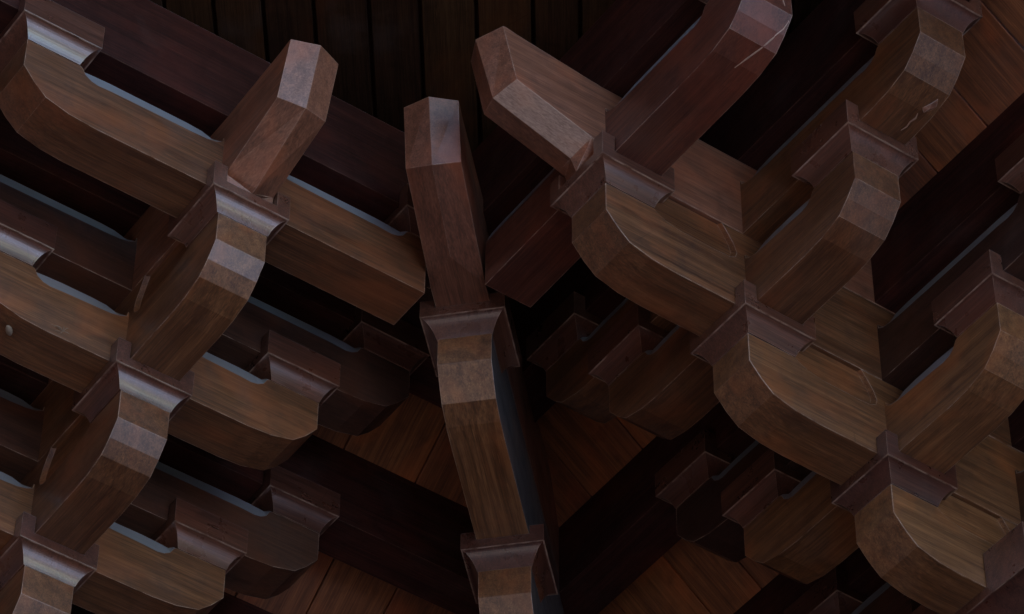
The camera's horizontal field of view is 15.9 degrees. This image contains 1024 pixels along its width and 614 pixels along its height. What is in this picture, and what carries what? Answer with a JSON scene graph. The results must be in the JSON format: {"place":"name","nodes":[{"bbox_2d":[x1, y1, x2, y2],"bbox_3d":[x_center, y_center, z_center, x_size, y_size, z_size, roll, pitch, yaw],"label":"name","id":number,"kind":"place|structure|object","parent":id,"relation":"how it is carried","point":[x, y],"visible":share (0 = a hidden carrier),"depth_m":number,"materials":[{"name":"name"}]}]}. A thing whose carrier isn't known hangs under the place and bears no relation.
{"place":"outdoors","nodes":[
{"label":"outdoors","id":0,"kind":"place"},
{"bbox_2d":[150,498,247,574],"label":"bracket block","id":1,"kind":"structure","parent":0,"point":[202,534],"depth_m":6.73,"materials":[{"name":"brown wood"}]},
{"bbox_2d":[588,304,668,385],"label":"bracket block","id":2,"kind":"structure","parent":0,"point":[625,342],"depth_m":6.65,"materials":[{"name":"brown wood"}]},
{"bbox_2d":[546,7,964,422],"bbox_3d":[0.421,-0.131,6.576,0.100,0.147,1.099,27,-51,-24],"label":"corbel","id":3,"kind":"object","parent":2,"relation":"on","point":[898,86],"visible":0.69,"depth_m":6.35,"materials":[{"name":"brown wood"}]},
{"bbox_2d":[526,291,602,370],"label":"bracket block","id":4,"kind":"structure","parent":3,"relation":"on","point":[565,326],"depth_m":6.90,"materials":[{"name":"brown wood"}]},
{"bbox_2d":[512,0,969,421],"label":"beam","id":5,"kind":"structure","parent":4,"relation":"on","point":[825,53],"depth_m":6.61,"materials":[{"name":"brown wood"}]},
{"bbox_2d":[854,0,982,45],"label":"bracket block","id":6,"kind":"structure","parent":3,"relation":"on","point":[877,22],"depth_m":6.33,"materials":[{"name":"brown wood"}]},
{"bbox_2d":[721,449,805,527],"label":"bracket block","id":7,"kind":"structure","parent":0,"point":[762,483],"depth_m":6.63,"materials":[{"name":"brown wood"}]},
{"bbox_2d":[790,99,918,187],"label":"bracket block","id":8,"kind":"structure","parent":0,"point":[832,141],"depth_m":6.30,"materials":[{"name":"brown wood"}]},
{"bbox_2d":[931,249,1023,337],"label":"bracket block","id":9,"kind":"structure","parent":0,"point":[984,283],"depth_m":6.28,"materials":[{"name":"brown wood"}]},
{"bbox_2d":[676,192,1023,561],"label":"corbel","id":10,"kind":"object","parent":9,"relation":"on","point":[914,342],"visible":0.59,"depth_m":6.46,"materials":[{"name":"brown wood"}]},
{"bbox_2d":[655,429,735,508],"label":"bracket block","id":11,"kind":"structure","parent":10,"relation":"on","point":[691,467],"depth_m":6.88,"materials":[{"name":"brown wood"}]},
{"bbox_2d":[995,133,1023,193],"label":"bracket block","id":12,"kind":"structure","parent":10,"relation":"on","point":[1009,162],"depth_m":6.35,"materials":[{"name":"brown wood"}]},
{"bbox_3d":[0.117,1.184,7.158,0.100,0.192,0.676,-7,-46,7],"label":"corbel","id":13,"kind":"object","parent":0,"visible":0},
{"bbox_2d":[478,566,548,613],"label":"corbel","id":14,"kind":"object","parent":13,"relation":"on","point":[508,591],"visible":1,"depth_m":6.76,"materials":[{"name":"brown wood"}]},
{"bbox_2d":[437,333,563,613],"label":"corbel","id":15,"kind":"object","parent":14,"relation":"on","point":[488,446],"visible":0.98,"depth_m":6.67,"materials":[{"name":"brown wood"}]},
{"bbox_2d":[420,292,519,376],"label":"bracket block","id":16,"kind":"structure","parent":15,"relation":"on","point":[493,316],"depth_m":6.65,"materials":[{"name":"brown wood"}]},
{"bbox_2d":[404,97,558,574],"bbox_3d":[-0.035,0.149,6.947,0.100,0.192,1.326,-7,-46,7],"label":"beam head","id":17,"kind":"object","parent":15,"relation":"on","point":[446,193],"visible":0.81,"depth_m":6.57},
{"bbox_2d":[0,109,441,407],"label":"beam","id":18,"kind":"structure","parent":17,"relation":"on","point":[26,162],"depth_m":6.73,"materials":[{"name":"brown wood"}]},
{"bbox_2d":[461,524,557,603],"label":"bracket block","id":19,"kind":"structure","parent":14,"relation":"on","point":[532,549],"depth_m":6.81,"materials":[{"name":"brown wood"}]},
{"label":"ground","id":20,"kind":"structure","parent":0,"visible":0},
{"bbox_3d":[1.412,1.837,4.359,0.080,6.827,4.290,27,-51,-24],"label":"wall","id":21,"kind":"object","parent":20,"relation":"on","visible":0},
{"bbox_2d":[162,0,793,145],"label":"roof","id":22,"kind":"structure","parent":21,"relation":"on","point":[476,14],"depth_m":6.87,"materials":[{"name":"brown wood"}]},
{"bbox_2d":[166,0,214,33],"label":"ceiling board","id":23,"kind":"object","parent":22,"relation":"attached to","point":[199,13],"depth_m":6.77,"materials":[{"name":"brown wood"}]},
{"bbox_2d":[215,0,265,60],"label":"ceiling board","id":24,"kind":"object","parent":22,"relation":"attached to","point":[240,23],"depth_m":6.79,"materials":[{"name":"brown wood"}]},
{"bbox_2d":[265,0,314,62],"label":"ceiling board","id":25,"kind":"object","parent":22,"relation":"attached to","point":[287,21],"depth_m":6.79,"materials":[{"name":"brown wood"}]},
{"bbox_2d":[315,0,372,115],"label":"ceiling board","id":26,"kind":"object","parent":22,"relation":"attached to","point":[342,32],"depth_m":6.83,"materials":[{"name":"brown wood"}]},
{"bbox_2d":[371,0,421,132],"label":"ceiling board","id":27,"kind":"object","parent":22,"relation":"attached to","point":[396,50],"depth_m":6.85,"materials":[{"name":"brown wood"}]},
{"bbox_2d":[422,0,477,152],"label":"ceiling board","id":28,"kind":"object","parent":22,"relation":"attached to","point":[449,34],"depth_m":6.84,"materials":[{"name":"brown wood"}]},
{"bbox_2d":[478,0,530,313],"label":"ceiling board","id":29,"kind":"object","parent":22,"relation":"attached to","point":[514,16],"visible":0.08,"depth_m":6.78,"materials":[{"name":"brown wood"}]},
{"bbox_2d":[535,0,577,59],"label":"ceiling board","id":30,"kind":"object","parent":22,"relation":"attached to","point":[556,29],"depth_m":6.80,"materials":[{"name":"brown wood"}]},
{"bbox_2d":[582,0,615,35],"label":"ceiling board","id":31,"kind":"object","parent":22,"relation":"attached to","point":[593,11],"depth_m":6.77,"materials":[{"name":"brown wood"}]},
{"bbox_2d":[782,26,788,41],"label":"ceiling board","id":32,"kind":"object","parent":21,"relation":"attached to","point":[785,36],"depth_m":6.80,"materials":[{"name":"brown wood"}]},
{"bbox_2d":[855,484,1016,613],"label":"corbel","id":33,"kind":"object","parent":21,"relation":"attached to","point":[922,552],"visible":0.83,"depth_m":6.27,"materials":[{"name":"brown wood"}]},
{"bbox_2d":[713,333,1023,524],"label":"corbel","id":34,"kind":"object","parent":33,"relation":"on","point":[810,408],"visible":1,"depth_m":6.32,"materials":[{"name":"brown wood"}]},
{"bbox_2d":[690,280,815,366],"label":"bracket block","id":35,"kind":"structure","parent":34,"relation":"on","point":[731,327],"depth_m":6.33,"materials":[{"name":"brown wood"}]},
{"bbox_2d":[609,152,900,439],"bbox_3d":[0.420,0.004,6.439,0.100,0.146,0.707,27,-51,-24],"label":"corbel","id":36,"kind":"object","parent":35,"relation":"on","point":[811,256],"visible":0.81,"depth_m":6.31,"materials":[{"name":"brown wood"}]},
{"bbox_2d":[572,183,1023,453],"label":"corbel","id":37,"kind":"object","parent":34,"relation":"on","point":[676,263],"visible":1,"depth_m":6.34,"materials":[{"name":"brown wood"}]},
{"bbox_2d":[550,131,674,217],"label":"bracket block","id":38,"kind":"structure","parent":37,"relation":"on","point":[600,167],"depth_m":6.35,"materials":[{"name":"brown wood"}]},
{"bbox_2d":[471,26,894,313],"bbox_3d":[0.424,-0.155,6.602,1.194,0.214,0.100,27,-51,-24],"label":"beam head","id":39,"kind":"object","parent":37,"relation":"on","point":[546,107],"visible":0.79,"depth_m":6.41},
{"bbox_2d":[485,0,791,307],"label":"corbel","id":40,"kind":"object","parent":39,"relation":"attached to","point":[690,87],"visible":0.81,"depth_m":6.31,"materials":[{"name":"red wood"}]},
{"bbox_2d":[559,93,1023,613],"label":"beam","id":41,"kind":"structure","parent":39,"relation":"on","point":[618,535],"depth_m":6.87,"materials":[{"name":"brown wood"}]},
{"bbox_2d":[542,437,590,526],"bbox_3d":[0.033,0.318,7.284,0.281,0.012,0.148,50,-54,7],"label":"soffit board","id":42,"kind":"object","parent":41,"relation":"on","point":[572,495],"visible":0.29,"depth_m":7.24,"materials":[{"name":"brown wood"}]},
{"bbox_2d":[538,402,641,495],"bbox_3d":[0.125,0.225,7.191,0.281,0.012,0.166,50,-54,7],"label":"soffit board","id":43,"kind":"object","parent":41,"relation":"on","point":[594,456],"visible":0.51,"depth_m":7.19,"materials":[{"name":"brown wood"}]},
{"bbox_2d":[617,417,655,447],"bbox_3d":[0.216,0.133,7.100,0.281,0.012,0.144,50,-54,7],"label":"soffit board","id":44,"kind":"object","parent":41,"relation":"on","point":[643,437],"visible":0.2,"depth_m":7.12,"materials":[{"name":"brown wood"}]},
{"bbox_2d":[898,148,936,209],"bbox_3d":[0.648,-0.302,6.666,0.281,0.012,0.137,50,-54,7],"label":"soffit board","id":45,"kind":"object","parent":41,"relation":"on","point":[918,175],"visible":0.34,"depth_m":6.63,"materials":[{"name":"brown wood"}]},
{"bbox_2d":[914,87,986,171],"bbox_3d":[0.728,-0.383,6.586,0.281,0.012,0.135,50,-54,7],"label":"soffit board","id":46,"kind":"object","parent":41,"relation":"on","point":[950,130],"visible":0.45,"depth_m":6.57,"materials":[{"name":"brown wood"}]},
{"bbox_2d":[954,0,1023,124],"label":"soffit board","id":47,"kind":"object","parent":41,"relation":"on","point":[989,85],"visible":0.56,"depth_m":6.49,"materials":[{"name":"brown wood"}]},
{"bbox_2d":[982,0,1023,47],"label":"soffit board","id":48,"kind":"object","parent":41,"relation":"on","point":[1009,14],"visible":1,"depth_m":6.44,"materials":[{"name":"brown wood"}]},
{"bbox_2d":[734,400,1023,613],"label":"beam","id":49,"kind":"structure","parent":34,"relation":"on","point":[779,593],"depth_m":6.89,"materials":[{"name":"brown wood"}]},
{"bbox_2d":[598,599,625,613],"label":"soffit board","id":50,"kind":"object","parent":49,"relation":"on","point":[613,607],"depth_m":7.32,"materials":[{"name":"brown wood"}]},
{"bbox_2d":[615,556,711,613],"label":"soffit board","id":51,"kind":"object","parent":49,"relation":"on","point":[660,585],"visible":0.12,"depth_m":7.24,"materials":[{"name":"brown wood"}]},
{"bbox_2d":[663,538,760,613],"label":"soffit board","id":52,"kind":"object","parent":49,"relation":"on","point":[717,584],"visible":0.39,"depth_m":7.17,"materials":[{"name":"brown wood"}]},
{"bbox_2d":[740,557,779,587],"bbox_3d":[0.449,0.403,7.095,0.281,0.012,0.149,50,-54,7],"label":"soffit board","id":53,"kind":"object","parent":49,"relation":"on","point":[763,576],"visible":0.2,"depth_m":7.11,"materials":[{"name":"brown wood"}]},
{"bbox_2d":[851,470,1023,613],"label":"corbel","id":54,"kind":"object","parent":34,"relation":"attached to","point":[882,598],"visible":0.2,"depth_m":6.72,"materials":[{"name":"brown wood"}]},
{"bbox_2d":[784,567,867,613],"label":"bracket block","id":55,"kind":"structure","parent":54,"relation":"on","point":[830,592],"depth_m":6.86,"materials":[{"name":"brown wood"}]},
{"bbox_2d":[830,429,957,515],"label":"bracket block","id":56,"kind":"structure","parent":33,"relation":"on","point":[883,468],"depth_m":6.32,"materials":[{"name":"brown wood"}]},
{"bbox_2d":[744,303,1023,583],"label":"corbel","id":57,"kind":"object","parent":56,"relation":"on","point":[954,405],"visible":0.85,"depth_m":6.30,"materials":[{"name":"brown wood"}]},
{"bbox_2d":[911,521,1023,613],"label":"bracket block","id":58,"kind":"structure","parent":21,"relation":"attached to","point":[1002,592],"depth_m":6.25,"materials":[{"name":"brown wood"}]},
{"bbox_3d":[0.910,0.521,6.406,0.100,0.145,0.707,27,-51,-24],"label":"corbel","id":59,"kind":"object","parent":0,"visible":0},
{"bbox_2d":[879,594,920,613],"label":"bracket block","id":60,"kind":"structure","parent":59,"relation":"on","point":[903,604],"depth_m":6.61,"materials":[{"name":"brown wood"}]},
{"bbox_3d":[-1.632,2.206,4.743,4.290,6.827,0.080,27,-51,-24],"label":"wall","id":61,"kind":"object","parent":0,"visible":0},
{"bbox_2d":[0,566,73,613],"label":"corbel","id":62,"kind":"object","parent":61,"relation":"attached to","point":[27,590],"visible":1,"depth_m":6.43,"materials":[{"name":"brown wood"}]},
{"bbox_2d":[0,512,99,593],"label":"bracket block","id":63,"kind":"structure","parent":62,"relation":"on","point":[25,545],"depth_m":6.47,"materials":[{"name":"brown wood"}]},
{"bbox_2d":[0,471,225,613],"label":"corbel","id":64,"kind":"object","parent":63,"relation":"on","point":[135,573],"visible":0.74,"depth_m":6.61,"materials":[{"name":"brown wood"}]},
{"bbox_2d":[20,390,169,554],"bbox_3d":[-0.889,0.440,6.641,0.100,0.192,0.852,27,-51,-24],"label":"corbel","id":65,"kind":"object","parent":62,"relation":"on","point":[87,478],"visible":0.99,"depth_m":6.41,"materials":[{"name":"brown wood"}]},
{"bbox_2d":[72,337,194,422],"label":"bracket block","id":66,"kind":"structure","parent":65,"relation":"on","point":[122,370],"depth_m":6.44,"materials":[{"name":"brown wood"}]},
{"bbox_2d":[0,251,318,470],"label":"corbel","id":67,"kind":"object","parent":66,"relation":"on","point":[228,411],"visible":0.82,"depth_m":6.52,"materials":[{"name":"brown wood"}]},
{"bbox_2d":[5,325,12,335],"bbox_3d":[-0.877,0.041,6.382,0.013,0.011,0.027,-2,-40,2],"label":"cocoon","id":68,"kind":"object","parent":67,"relation":"attached to","point":[9,330],"visible":1,"depth_m":6.38},
{"bbox_2d":[0,200,57,270],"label":"bracket block","id":69,"kind":"structure","parent":67,"relation":"on","point":[28,238],"depth_m":6.47,"materials":[{"name":"brown wood"}]},
{"bbox_2d":[245,330,340,407],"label":"bracket block","id":70,"kind":"structure","parent":67,"relation":"on","point":[296,367],"depth_m":6.70,"materials":[{"name":"brown wood"}]},
{"bbox_2d":[31,213,266,461],"bbox_3d":[-0.801,0.218,6.691,0.100,0.192,1.152,27,-51,-24],"label":"corbel","id":71,"kind":"object","parent":65,"relation":"on","point":[183,305],"visible":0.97,"depth_m":6.39,"materials":[{"name":"brown wood"}]},
{"bbox_2d":[0,389,318,598],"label":"corbel","id":72,"kind":"object","parent":71,"relation":"attached to","point":[280,556],"visible":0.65,"depth_m":6.82,"materials":[{"name":"brown wood"}]},
{"bbox_2d":[247,466,339,536],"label":"bracket block","id":73,"kind":"structure","parent":72,"relation":"on","point":[297,499],"depth_m":6.95,"materials":[{"name":"brown wood"}]},
{"bbox_2d":[30,39,337,405],"bbox_3d":[-0.677,-0.048,6.710,0.100,0.207,1.183,27,-51,-24],"label":"beam head","id":74,"kind":"object","parent":71,"relation":"on","point":[269,127],"visible":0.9,"depth_m":6.41},
{"bbox_2d":[0,174,409,435],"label":"corbel","id":75,"kind":"object","parent":74,"relation":"attached to","point":[92,258],"visible":0.56,"depth_m":6.70,"materials":[{"name":"brown wood"}]},
{"bbox_2d":[338,307,429,374],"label":"bracket block","id":76,"kind":"structure","parent":75,"relation":"on","point":[401,343],"depth_m":6.91,"materials":[{"name":"brown wood"}]},
{"bbox_2d":[0,40,425,324],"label":"corbel","id":77,"kind":"object","parent":74,"relation":"attached to","point":[64,110],"visible":0.84,"depth_m":6.41,"materials":[{"name":"brown wood"}]},
{"bbox_2d":[0,0,104,72],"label":"bracket block","id":78,"kind":"structure","parent":77,"relation":"on","point":[63,32],"depth_m":6.38,"materials":[{"name":"brown wood"}]},
{"bbox_2d":[384,183,430,288],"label":"bracket block","id":79,"kind":"structure","parent":77,"relation":"on","point":[401,217],"depth_m":6.68,"materials":[{"name":"brown wood"}]},
{"bbox_2d":[0,0,408,221],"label":"beam","id":80,"kind":"structure","parent":79,"relation":"on","point":[180,68],"depth_m":6.61,"materials":[{"name":"brown wood"}]},
{"bbox_2d":[472,0,705,235],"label":"beam","id":81,"kind":"structure","parent":79,"relation":"on","point":[619,48],"depth_m":6.58,"materials":[{"name":"brown wood"}]},
{"bbox_2d":[0,355,479,613],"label":"beam","id":82,"kind":"structure","parent":74,"relation":"on","point":[394,529],"depth_m":7.10,"materials":[{"name":"brown wood"}]},
{"bbox_2d":[312,424,349,448],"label":"soffit board","id":83,"kind":"object","parent":82,"relation":"on","point":[339,439],"visible":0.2,"depth_m":7.13,"materials":[{"name":"brown wood"}]},
{"bbox_2d":[344,393,444,481],"bbox_3d":[-0.207,0.203,7.185,0.165,0.012,0.281,27,-89,-24],"label":"soffit board","id":84,"kind":"object","parent":82,"relation":"on","point":[400,440],"visible":0.51,"depth_m":7.19,"materials":[{"name":"brown wood"}]},
{"bbox_2d":[415,423,467,507],"bbox_3d":[-0.083,0.266,7.246,0.131,0.012,0.281,27,-89,-24],"label":"soffit board","id":85,"kind":"object","parent":82,"relation":"on","point":[438,474],"visible":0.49,"depth_m":7.23,"materials":[{"name":"brown wood"}]},
{"bbox_2d":[167,161,290,246],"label":"bracket block","id":86,"kind":"structure","parent":71,"relation":"on","point":[215,196],"depth_m":6.40,"materials":[{"name":"brown wood"}]},
{"bbox_2d":[71,592,272,613],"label":"beam","id":87,"kind":"structure","parent":65,"relation":"on","point":[229,604],"depth_m":7.14,"materials":[{"name":"brown wood"}]},
{"bbox_2d":[224,588,235,595],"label":"soffit board","id":88,"kind":"object","parent":87,"relation":"on","point":[230,592],"visible":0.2,"depth_m":7.16,"materials":[{"name":"brown wood"}]},
{"bbox_2d":[235,551,332,613],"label":"soffit board","id":89,"kind":"object","parent":87,"relation":"on","point":[297,596],"visible":0.33,"depth_m":7.21,"materials":[{"name":"brown wood"}]},
{"bbox_2d":[305,558,395,613],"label":"soffit board","id":90,"kind":"object","parent":87,"relation":"on","point":[343,588],"visible":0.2,"depth_m":7.25,"materials":[{"name":"brown wood"}]},
{"bbox_2d":[383,587,453,613],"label":"soffit board","id":91,"kind":"object","parent":87,"relation":"on","point":[401,601],"visible":0.09,"depth_m":7.30,"materials":[{"name":"brown wood"}]},
{"bbox_2d":[149,0,162,6],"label":"ceiling board","id":92,"kind":"object","parent":61,"relation":"attached to","point":[159,2],"depth_m":6.76,"materials":[{"name":"brown wood"}]}
]}

